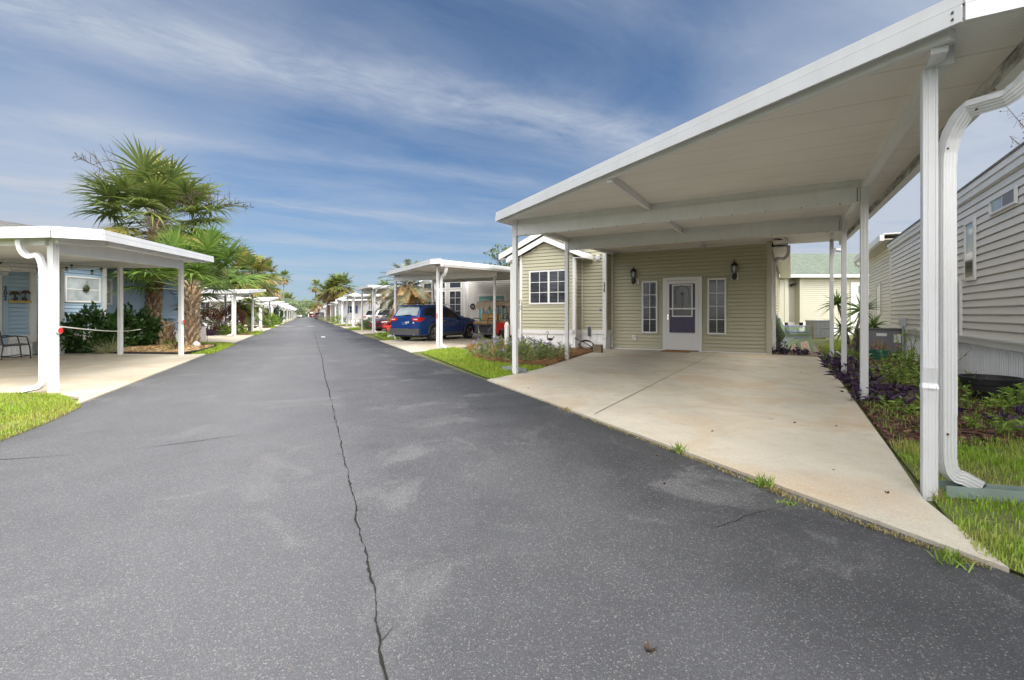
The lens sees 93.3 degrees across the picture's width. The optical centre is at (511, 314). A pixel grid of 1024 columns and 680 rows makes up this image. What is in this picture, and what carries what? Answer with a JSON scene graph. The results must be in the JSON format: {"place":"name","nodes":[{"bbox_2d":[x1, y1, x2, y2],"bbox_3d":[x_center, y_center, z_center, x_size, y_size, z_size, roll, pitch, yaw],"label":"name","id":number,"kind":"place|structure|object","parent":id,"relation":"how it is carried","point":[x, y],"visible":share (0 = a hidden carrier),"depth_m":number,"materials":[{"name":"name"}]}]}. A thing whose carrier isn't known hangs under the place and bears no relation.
{"place":"outdoors","nodes":[
{"label":"outdoors","id":0,"kind":"place"},
{"bbox_2d":[0,353,205,404],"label":"driveway","id":1,"kind":"structure","parent":0,"point":[85,377],"depth_m":10.01,"materials":[{"name":"concrete"}]},
{"bbox_2d":[0,331,30,359],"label":"patio chair","id":2,"kind":"object","parent":1,"relation":"on","point":[19,344],"visible":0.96,"depth_m":12.84,"materials":[{"name":"black metal"}]},
{"bbox_2d":[0,226,213,392],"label":"carport","id":3,"kind":"object","parent":1,"relation":"on","point":[52,252],"visible":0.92,"depth_m":7.93,"materials":[{"name":"white metal"}]},
{"bbox_2d":[0,259,35,275],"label":"ceiling fan","id":4,"kind":"object","parent":3,"relation":"hanging from","point":[5,268],"visible":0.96,"depth_m":12.56,"materials":[{"name":"white plastic"}]},
{"bbox_2d":[200,335,253,343],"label":"driveway","id":5,"kind":"structure","parent":0,"point":[221,338],"depth_m":23.72,"materials":[{"name":"concrete"}]},
{"bbox_2d":[201,289,265,336],"bbox_3d":[-17.982,-0.251,29.436,8.367,2.942,7.330,0,0,6],"label":"carport","id":6,"kind":"object","parent":5,"relation":"on","point":[244,292],"visible":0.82,"depth_m":25.83,"materials":[{"name":"white metal"}]},
{"bbox_2d":[208,328,270,331],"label":"driveway","id":7,"kind":"structure","parent":0,"point":[259,329],"depth_m":37.86,"materials":[{"name":"concrete"}]},
{"bbox_2d":[207,297,278,327],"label":"carport","id":8,"kind":"object","parent":7,"relation":"on","point":[265,299],"visible":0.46,"depth_m":40.92,"materials":[{"name":"white metal"}]},
{"bbox_2d":[340,325,368,327],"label":"driveway","id":9,"kind":"structure","parent":0,"point":[350,326],"depth_m":47.25,"materials":[{"name":"concrete"}]},
{"bbox_2d":[343,294,389,326],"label":"carport","id":10,"kind":"object","parent":9,"relation":"on","point":[355,296],"visible":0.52,"depth_m":44.61,"materials":[{"name":"white metal"}]},
{"bbox_2d":[351,329,389,333],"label":"driveway","id":11,"kind":"structure","parent":0,"point":[366,331],"depth_m":33.43,"materials":[{"name":"concrete"}]},
{"bbox_2d":[369,313,392,330],"bbox_3d":[-8.307,0.470,36.011,2.051,1.460,4.800,0,0,30],"label":"parked car","id":12,"kind":"object","parent":11,"relation":"on","point":[381,323],"visible":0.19,"depth_m":34.05,"materials":[{"name":"red paint"}]},
{"bbox_2d":[356,285,417,333],"bbox_3d":[-7.887,-0.549,37.297,6.800,3.539,13.995,0,0,30],"label":"carport","id":13,"kind":"object","parent":11,"relation":"on","point":[367,289],"visible":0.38,"depth_m":30.27,"materials":[{"name":"white metal"}]},
{"bbox_2d":[380,334,510,352],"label":"driveway","id":14,"kind":"structure","parent":0,"point":[420,344],"depth_m":20.34,"materials":[{"name":"concrete"}]},
{"bbox_2d":[389,302,477,340],"bbox_3d":[-3.580,0.324,23.311,2.089,1.751,4.750,0,0,30],"label":"parked car","id":15,"kind":"object","parent":14,"relation":"on","point":[408,322],"visible":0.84,"depth_m":21.62,"materials":[{"name":"blue paint"}]},
{"bbox_2d":[386,258,509,348],"bbox_3d":[-2.014,-0.549,23.463,6.800,3.539,13.995,0,0,28],"label":"carport","id":16,"kind":"object","parent":14,"relation":"on","point":[438,271],"visible":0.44,"depth_m":20.11,"materials":[{"name":"white metal"}]},
{"bbox_2d":[470,301,510,338],"bbox_3d":[-0.561,0.265,24.006,1.510,1.870,3.182,0,0,44],"label":"golf cart","id":17,"kind":"object","parent":14,"relation":"on","point":[485,324],"visible":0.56,"depth_m":23.28,"materials":[{"name":"beige paint"}]},
{"bbox_2d":[0,317,1023,679],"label":"road","id":18,"kind":"structure","parent":0,"point":[520,537],"depth_m":2.44,"materials":[{"name":"grey asphalt"}]},
{"bbox_2d":[314,333,387,679],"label":"road crack","id":19,"kind":"object","parent":18,"relation":"on","point":[379,634],"visible":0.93,"depth_m":2.25,"materials":[{"name":"black asphalt"}]},
{"bbox_2d":[504,385,993,569],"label":"joint weeds","id":20,"kind":"object","parent":18,"relation":"on","point":[910,539],"visible":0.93,"depth_m":2.94,"materials":[{"name":"green plant"}]},
{"bbox_2d":[745,472,774,488],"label":"weed tuft","id":21,"kind":"object","parent":18,"relation":"on","point":[759,479],"visible":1,"depth_m":3.37,"materials":[{"name":"green plant"}]},
{"bbox_2d":[925,543,975,572],"bbox_3d":[2.117,1.153,2.338,0.186,0.099,0.162,0,0,31],"label":"weed tuft","id":22,"kind":"object","parent":18,"relation":"on","point":[950,556],"visible":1,"depth_m":2.33,"materials":[{"name":"green plant"}]},
{"bbox_2d":[0,0,1023,313],"label":"sky","id":23,"kind":"structure","parent":0,"point":[363,137],"materials":[{"name":"blue"}]},
{"bbox_2d":[32,315,1023,577],"bbox_3d":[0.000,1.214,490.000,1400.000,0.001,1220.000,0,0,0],"label":"ground","id":24,"kind":"structure","parent":0,"point":[818,343],"depth_m":9.46,"materials":[{"name":"green plant"}]},
{"bbox_2d":[0,391,81,440],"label":"turf","id":25,"kind":"structure","parent":24,"relation":"on","point":[33,409],"depth_m":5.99,"materials":[{"name":"plant"}]},
{"bbox_2d":[0,220,208,356],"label":"park home","id":26,"kind":"object","parent":24,"relation":"on","point":[18,319],"visible":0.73,"depth_m":15.79,"materials":[{"name":"blue plastic"}]},
{"bbox_2d":[8,290,30,302],"bbox_3d":[-13.989,-0.515,13.778,0.056,0.370,0.600,0,0,6],"label":"wall art","id":27,"kind":"object","parent":26,"relation":"attached to","point":[16,300],"depth_m":13.75,"materials":[{"name":"brown wood"}]},
{"bbox_2d":[65,275,100,302],"bbox_3d":[-14.367,-0.830,16.211,0.035,0.860,1.200,0,0,6],"label":"window","id":28,"kind":"structure","parent":26,"relation":"in","point":[74,292],"depth_m":16.15,"materials":[{"name":"white glass"}]},
{"bbox_2d":[107,279,112,304],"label":"window","id":29,"kind":"structure","parent":26,"relation":"in","point":[109,281],"depth_m":17.79,"materials":[{"name":"white glass"}]},
{"bbox_2d":[102,301,147,346],"bbox_3d":[-14.087,0.433,17.323,1.949,1.832,1.698,0,0,0],"label":"glossy bush","id":30,"kind":"object","parent":24,"relation":"on","point":[131,318],"visible":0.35,"depth_m":17.29,"materials":[{"name":"green plant"}]},
{"bbox_2d":[123,306,162,345],"bbox_3d":[-13.931,0.490,18.103,1.744,1.656,1.529,0,0,0],"label":"glossy bush","id":31,"kind":"object","parent":24,"relation":"on","point":[152,327],"visible":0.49,"depth_m":17.95,"materials":[{"name":"green plant"}]},
{"bbox_2d":[65,133,254,343],"bbox_3d":[-14.241,-3.033,19.845,7.112,8.574,6.499,0,0,41],"label":"palm tree","id":32,"kind":"object","parent":24,"relation":"on","point":[166,184],"visible":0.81,"depth_m":18.71,"materials":[{"name":"green plant"}]},
{"bbox_2d":[153,320,176,345],"bbox_3d":[-13.393,0.706,18.631,0.823,1.088,0.939,0,0,-22],"label":"palm stump","id":33,"kind":"object","parent":24,"relation":"on","point":[168,331],"visible":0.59,"depth_m":18.51,"materials":[{"name":"brown plant"}]},
{"bbox_2d":[106,220,273,344],"bbox_3d":[-12.130,-1.290,18.313,6.500,5.086,6.248,0,0,0],"label":"palm tree","id":34,"kind":"object","parent":24,"relation":"on","point":[223,258],"visible":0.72,"depth_m":18.11,"materials":[{"name":"green plant"}]},
{"bbox_2d":[164,286,223,326],"bbox_3d":[-14.947,-0.449,21.674,4.003,2.385,3.837,0,0,-31],"label":"palmetto","id":35,"kind":"object","parent":24,"relation":"on","point":[204,310],"visible":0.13,"depth_m":22.08,"materials":[{"name":"green plant"}]},
{"bbox_2d":[190,282,228,327],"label":"park home","id":36,"kind":"object","parent":24,"relation":"on","point":[216,307],"visible":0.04,"depth_m":41.57,"materials":[{"name":"white"}]},
{"bbox_2d":[200,304,223,334],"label":"loropetalum bush","id":37,"kind":"object","parent":24,"relation":"on","point":[204,316],"visible":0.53,"depth_m":27.70,"materials":[{"name":"purple plant"}]},
{"bbox_2d":[203,302,247,331],"bbox_3d":[-17.899,0.152,30.165,2.858,2.198,2.044,0,0,0],"label":"loropetalum bush","id":38,"kind":"object","parent":24,"relation":"on","point":[230,316],"visible":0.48,"depth_m":30.08,"materials":[{"name":"purple plant"}]},
{"bbox_2d":[218,297,271,330],"bbox_3d":[-18.988,-0.041,33.936,3.767,2.534,3.366,0,0,0],"label":"feather palm","id":39,"kind":"object","parent":24,"relation":"on","point":[246,306],"visible":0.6,"depth_m":33.79,"materials":[{"name":"green plant"}]},
{"bbox_2d":[226,244,280,322],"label":"palm tree","id":40,"kind":"object","parent":24,"relation":"on","point":[251,262],"visible":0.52,"depth_m":57.36,"materials":[{"name":"green plant"}]},
{"bbox_2d":[253,257,284,312],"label":"palm tree","id":41,"kind":"object","parent":24,"relation":"on","point":[269,264],"visible":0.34,"depth_m":83.83,"materials":[{"name":"green plant"}]},
{"bbox_2d":[262,311,278,326],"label":"round shrub","id":42,"kind":"object","parent":24,"relation":"on","point":[270,318],"visible":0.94,"depth_m":45.76,"materials":[{"name":"green plant"}]},
{"bbox_2d":[280,297,308,317],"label":"tree","id":43,"kind":"object","parent":24,"relation":"on","point":[297,306],"visible":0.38,"depth_m":150.05,"materials":[{"name":"green plant"}]},
{"bbox_2d":[312,281,338,319],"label":"palm tree","id":44,"kind":"object","parent":24,"relation":"on","point":[327,302],"visible":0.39,"depth_m":86.49,"materials":[{"name":"green plant"}]},
{"bbox_2d":[317,277,338,319],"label":"palm tree","id":45,"kind":"object","parent":24,"relation":"on","point":[326,293],"visible":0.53,"depth_m":84.44,"materials":[{"name":"green plant"}]},
{"bbox_2d":[323,270,357,301],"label":"palm tree","id":46,"kind":"object","parent":24,"relation":"on","point":[343,280],"visible":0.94,"depth_m":83.17,"materials":[{"name":"green plant"}]},
{"bbox_2d":[335,292,370,323],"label":"park home","id":47,"kind":"object","parent":24,"relation":"on","point":[357,310],"visible":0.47,"depth_m":60.56,"materials":[{"name":"white"}]},
{"bbox_2d":[372,259,451,324],"bbox_3d":[-6.003,-0.994,28.606,4.595,4.487,4.685,0,0,-26],"label":"feather palm","id":48,"kind":"object","parent":24,"relation":"on","point":[410,292],"visible":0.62,"depth_m":27.95,"materials":[{"name":"plant"}]},
{"bbox_2d":[419,280,509,332],"bbox_3d":[1.318,-0.677,35.363,10.390,3.754,13.070,0,0,30],"label":"park home","id":49,"kind":"object","parent":24,"relation":"on","point":[461,297],"visible":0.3,"depth_m":30.35,"materials":[{"name":"grey"}]},
{"bbox_2d":[449,290,461,315],"bbox_3d":[-3.599,-0.635,30.676,0.980,1.770,0.035,0,0,30],"label":"window","id":50,"kind":"structure","parent":49,"relation":"in","point":[455,296],"depth_m":30.63,"materials":[{"name":"white glass"}]},
{"bbox_2d":[423,346,544,378],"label":"turf","id":51,"kind":"structure","parent":24,"relation":"on","point":[475,369],"depth_m":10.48,"materials":[{"name":"plant"}]},
{"bbox_2d":[482,243,511,266],"bbox_3d":[-0.513,-1.854,33.137,3.213,6.346,2.731,0,0,0],"label":"tree","id":52,"kind":"object","parent":24,"relation":"on","point":[497,254],"visible":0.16,"depth_m":32.68,"materials":[{"name":"green plant"}]},
{"bbox_2d":[464,341,603,366],"bbox_3d":[0.784,1.186,15.818,4.974,0.001,9.837,0,0,0],"label":"planting bed","id":53,"kind":"object","parent":24,"relation":"on","point":[576,355],"visible":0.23,"depth_m":13.01,"materials":[{"name":"brown plant"}]},
{"bbox_2d":[474,335,511,359],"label":"petunia plant","id":54,"kind":"object","parent":53,"relation":"on","point":[486,350],"visible":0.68,"depth_m":12.87,"materials":[{"name":"green plant"}]},
{"bbox_2d":[488,336,531,361],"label":"petunia plant","id":55,"kind":"object","parent":53,"relation":"on","point":[496,344],"visible":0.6,"depth_m":12.24,"materials":[{"name":"green plant"}]},
{"bbox_2d":[503,335,544,363],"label":"petunia plant","id":56,"kind":"object","parent":53,"relation":"on","point":[523,354],"visible":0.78,"depth_m":11.90,"materials":[{"name":"green plant"}]},
{"bbox_2d":[518,338,554,361],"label":"petunia plant","id":57,"kind":"object","parent":53,"relation":"on","point":[546,353],"visible":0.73,"depth_m":12.04,"materials":[{"name":"green plant"}]},
{"bbox_2d":[531,337,566,360],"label":"petunia plant","id":58,"kind":"object","parent":53,"relation":"on","point":[555,352],"visible":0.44,"depth_m":12.52,"materials":[{"name":"green plant"}]},
{"bbox_2d":[499,234,790,353],"bbox_3d":[7.109,-1.566,21.804,9.450,5.532,15.125,0,0,30],"label":"park home","id":59,"kind":"object","parent":24,"relation":"on","point":[724,298],"visible":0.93,"depth_m":16.11,"materials":[{"name":"beige"}]},
{"bbox_2d":[529,269,564,303],"bbox_3d":[1.264,-0.940,16.669,1.520,1.180,0.035,0,0,30],"label":"window","id":60,"kind":"structure","parent":59,"relation":"in","point":[538,280],"depth_m":16.72,"materials":[{"name":"grey glass"}]},
{"bbox_2d":[642,281,657,332],"bbox_3d":[4.592,-0.243,16.133,0.520,1.735,0.035,0,0,30],"label":"window","id":61,"kind":"structure","parent":59,"relation":"in","point":[649,289],"depth_m":16.12,"materials":[{"name":"white plastic"}]},
{"bbox_2d":[669,280,694,333],"bbox_3d":[5.499,0.025,15.628,1.000,2.250,0.029,0,0,30],"label":"door","id":62,"kind":"structure","parent":59,"relation":"in","point":[680,295],"depth_m":15.63,"materials":[{"name":"purple paint"}]},
{"bbox_2d":[666,280,698,350],"bbox_3d":[5.472,0.030,15.577,1.000,2.240,0.072,0,0,30],"label":"storm door","id":63,"kind":"structure","parent":59,"relation":"in","point":[674,341],"depth_m":15.57,"materials":[{"name":"white plastic"}]},
{"bbox_2d":[707,278,725,334],"bbox_3d":[6.391,-0.253,15.094,0.545,1.755,0.035,0,0,30],"label":"window","id":64,"kind":"structure","parent":59,"relation":"in","point":[716,287],"depth_m":15.09,"materials":[{"name":"grey glass"}]},
{"bbox_2d":[805,320,828,337],"bbox_3d":[15.394,0.715,24.286,0.880,0.870,0.890,0,0,6],"label":"condenser","id":65,"kind":"object","parent":24,"relation":"on","point":[820,329],"visible":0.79,"depth_m":23.88,"materials":[{"name":"grey metal"}]},
{"bbox_2d":[779,254,869,334],"bbox_3d":[21.000,-1.425,32.380,16.600,5.250,8.440,0,0,0],"label":"park home","id":66,"kind":"object","parent":24,"relation":"on","point":[804,288],"visible":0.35,"depth_m":28.59,"materials":[{"name":"beige"}]},
{"bbox_2d":[850,282,859,325],"bbox_3d":[20.360,-0.600,28.515,0.720,2.600,0.150,0,0,0],"label":"service door","id":67,"kind":"structure","parent":66,"relation":"in","point":[854,286],"depth_m":28.54,"materials":[{"name":"white plastic"}]},
{"bbox_2d":[822,347,1023,446],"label":"bark mulch","id":68,"kind":"object","parent":24,"relation":"on","point":[910,429],"visible":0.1,"depth_m":5.37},
{"bbox_2d":[818,355,859,370],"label":"purple plant","id":69,"kind":"object","parent":68,"relation":"on","point":[836,363],"visible":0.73,"depth_m":10.01,"materials":[{"name":"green plant"}]},
{"bbox_2d":[819,351,858,364],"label":"purple plant","id":70,"kind":"object","parent":68,"relation":"on","point":[829,359],"visible":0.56,"depth_m":11.34,"materials":[{"name":"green plant"}]},
{"bbox_2d":[817,288,887,352],"bbox_3d":[10.330,0.179,14.603,2.180,2.093,1.386,0,0,-24],"label":"spiky plant","id":71,"kind":"object","parent":68,"relation":"on","point":[872,324],"visible":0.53,"depth_m":14.52,"materials":[{"name":"green plant"}]},
{"bbox_2d":[824,362,885,380],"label":"purple plant","id":72,"kind":"object","parent":68,"relation":"on","point":[832,372],"visible":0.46,"depth_m":8.71,"materials":[{"name":"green plant"}]},
{"bbox_2d":[833,370,890,391],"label":"purple plant","id":73,"kind":"object","parent":68,"relation":"on","point":[851,380],"visible":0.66,"depth_m":7.64,"materials":[{"name":"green plant"}]},
{"bbox_2d":[848,387,898,403],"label":"purple plant","id":74,"kind":"object","parent":68,"relation":"on","point":[854,394],"visible":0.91,"depth_m":6.40,"materials":[{"name":"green plant"}]},
{"bbox_2d":[856,328,901,355],"bbox_3d":[10.798,0.795,14.262,1.060,0.770,0.960,0,0,30],"label":"cooling unit","id":75,"kind":"object","parent":68,"relation":"on","point":[886,334],"visible":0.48,"depth_m":13.82,"materials":[{"name":"grey metal"}]},
{"bbox_2d":[869,338,894,359],"bbox_3d":[9.642,0.859,12.641,0.847,0.681,0.733,0,0,0],"label":"flower pot","id":76,"kind":"object","parent":68,"relation":"on","point":[884,350],"visible":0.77,"depth_m":12.60,"materials":[{"name":"teal ceramic"}]},
{"bbox_2d":[857,383,917,402],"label":"purple plant","id":77,"kind":"object","parent":68,"relation":"on","point":[892,392],"visible":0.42,"depth_m":6.45,"materials":[{"name":"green plant"}]},
{"bbox_2d":[869,350,919,384],"bbox_3d":[6.409,0.904,8.089,0.941,0.576,0.994,0,0,-27],"label":"weed","id":78,"kind":"object","parent":68,"relation":"on","point":[896,374],"visible":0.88,"depth_m":8.06,"materials":[{"name":"green plant"}]},
{"bbox_2d":[877,394,919,418],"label":"weed","id":79,"kind":"object","parent":68,"relation":"on","point":[896,404],"visible":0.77,"depth_m":5.88,"materials":[{"name":"green plant"}]},
{"bbox_2d":[888,380,919,397],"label":"purple plant","id":80,"kind":"object","parent":68,"relation":"on","point":[900,390],"visible":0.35,"depth_m":6.88,"materials":[{"name":"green plant"}]},
{"bbox_2d":[894,327,919,377],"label":"weed","id":81,"kind":"object","parent":68,"relation":"on","point":[910,355],"visible":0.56,"depth_m":9.08,"materials":[{"name":"green plant"}]},
{"bbox_2d":[850,371,1022,453],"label":"plants","id":82,"kind":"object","parent":68,"relation":"on","point":[904,418],"depth_m":5.50,"materials":[{"name":"green plant"}]},
{"bbox_2d":[900,396,1017,421],"bbox_3d":[4.985,1.083,5.463,0.781,0.217,0.802,0,0,0],"label":"purple plant","id":83,"kind":"object","parent":68,"relation":"on","point":[959,407],"visible":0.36,"depth_m":5.67,"materials":[{"name":"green plant"}]},
{"bbox_2d":[958,374,1023,399],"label":"tub","id":84,"kind":"object","parent":68,"relation":"on","point":[984,386],"visible":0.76,"depth_m":6.66,"materials":[{"name":"black plastic"}]},
{"bbox_2d":[959,385,1023,410],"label":"weed","id":85,"kind":"object","parent":68,"relation":"on","point":[999,400],"visible":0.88,"depth_m":5.97,"materials":[{"name":"green plant"}]},
{"bbox_2d":[960,412,1023,433],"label":"weed","id":86,"kind":"object","parent":68,"relation":"on","point":[1004,425],"visible":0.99,"depth_m":4.95,"materials":[{"name":"green plant"}]},
{"bbox_2d":[988,383,1023,407],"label":"weed","id":87,"kind":"object","parent":68,"relation":"on","point":[1010,395],"visible":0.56,"depth_m":6.10,"materials":[{"name":"green plant"}]},
{"bbox_2d":[853,142,1023,399],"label":"park home","id":88,"kind":"object","parent":24,"relation":"on","point":[990,269],"visible":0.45,"depth_m":8.17,"materials":[{"name":"grey plastic"}]},
{"bbox_2d":[875,282,880,315],"bbox_3d":[14.688,-0.600,19.406,0.035,1.300,1.100,0,0,30],"label":"window","id":89,"kind":"structure","parent":88,"relation":"in","point":[877,286],"depth_m":19.35,"materials":[{"name":"white plastic"}]},
{"bbox_2d":[963,217,976,281],"bbox_3d":[8.134,-1.140,8.594,0.035,1.080,0.580,0,0,30],"label":"window","id":90,"kind":"structure","parent":88,"relation":"in","point":[969,227],"depth_m":8.55,"materials":[{"name":"white plastic"}]},
{"bbox_2d":[989,185,1017,215],"bbox_3d":[7.369,-1.695,7.269,0.035,0.250,1.040,0,0,30],"label":"window","id":91,"kind":"structure","parent":88,"relation":"in","point":[995,204],"depth_m":7.35,"materials":[{"name":"white plastic"}]},
{"bbox_2d":[888,437,1023,573],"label":"turf","id":92,"kind":"structure","parent":24,"relation":"on","point":[1009,522],"depth_m":2.96,"materials":[{"name":"plant"}]},
{"bbox_2d":[938,480,1023,503],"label":"splash trough","id":93,"kind":"object","parent":92,"relation":"on","point":[954,490],"visible":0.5,"depth_m":3.11,"materials":[{"name":"green plastic"}]},
{"label":"planting bed","id":94,"kind":"structure","parent":24,"relation":"on","visible":0},
{"bbox_2d":[59,300,127,353],"bbox_3d":[-13.170,0.452,14.895,2.182,1.792,1.674,0,0,0],"label":"glossy bush","id":95,"kind":"object","parent":94,"relation":"on","point":[73,341],"visible":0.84,"depth_m":14.62,"materials":[{"name":"green plant"}]},
{"bbox_2d":[84,334,126,353],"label":"ornamental grass","id":96,"kind":"object","parent":94,"relation":"on","point":[104,349],"depth_m":14.55,"materials":[{"name":"green plant"}]},
{"bbox_2d":[65,344,215,353],"bbox_3d":[-12.081,1.155,16.565,4.499,0.060,4.377,0,0,0],"label":"bed edging","id":97,"kind":"object","parent":94,"relation":"on","point":[214,345],"visible":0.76,"depth_m":14.56,"materials":[{"name":"black plastic"}]},
{"bbox_2d":[92,344,212,353],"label":"bark mulch","id":98,"kind":"object","parent":94,"relation":"on","point":[149,348],"visible":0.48,"depth_m":16.27,"materials":[{"name":"brown wood"}]},
{"bbox_2d":[487,348,1008,572],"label":"driveway","id":99,"kind":"structure","parent":0,"point":[748,409],"depth_m":5.49,"materials":[{"name":"concrete"}]},
{"bbox_2d":[495,0,1023,500],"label":"carport","id":100,"kind":"object","parent":99,"relation":"on","point":[843,146],"visible":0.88,"depth_m":4.68,"materials":[{"name":"white metal"}]},
{"bbox_2d":[774,341,823,357],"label":"brick path","id":101,"kind":"structure","parent":0,"point":[805,344],"depth_m":15.78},
{"bbox_2d":[776,322,814,351],"bbox_3d":[8.933,0.688,15.461,1.091,0.984,0.820,0,0,-2],"label":"plastic chair","id":102,"kind":"object","parent":101,"relation":"on","point":[782,335],"visible":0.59,"depth_m":15.13,"materials":[{"name":"green plastic"}]},
{"label":"turf","id":103,"kind":"structure","parent":0,"visible":0},
{"bbox_2d":[192,342,234,353],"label":"lawn grass","id":104,"kind":"structure","parent":103,"relation":"on","point":[220,346],"depth_m":16.61,"materials":[{"name":"green plant"}]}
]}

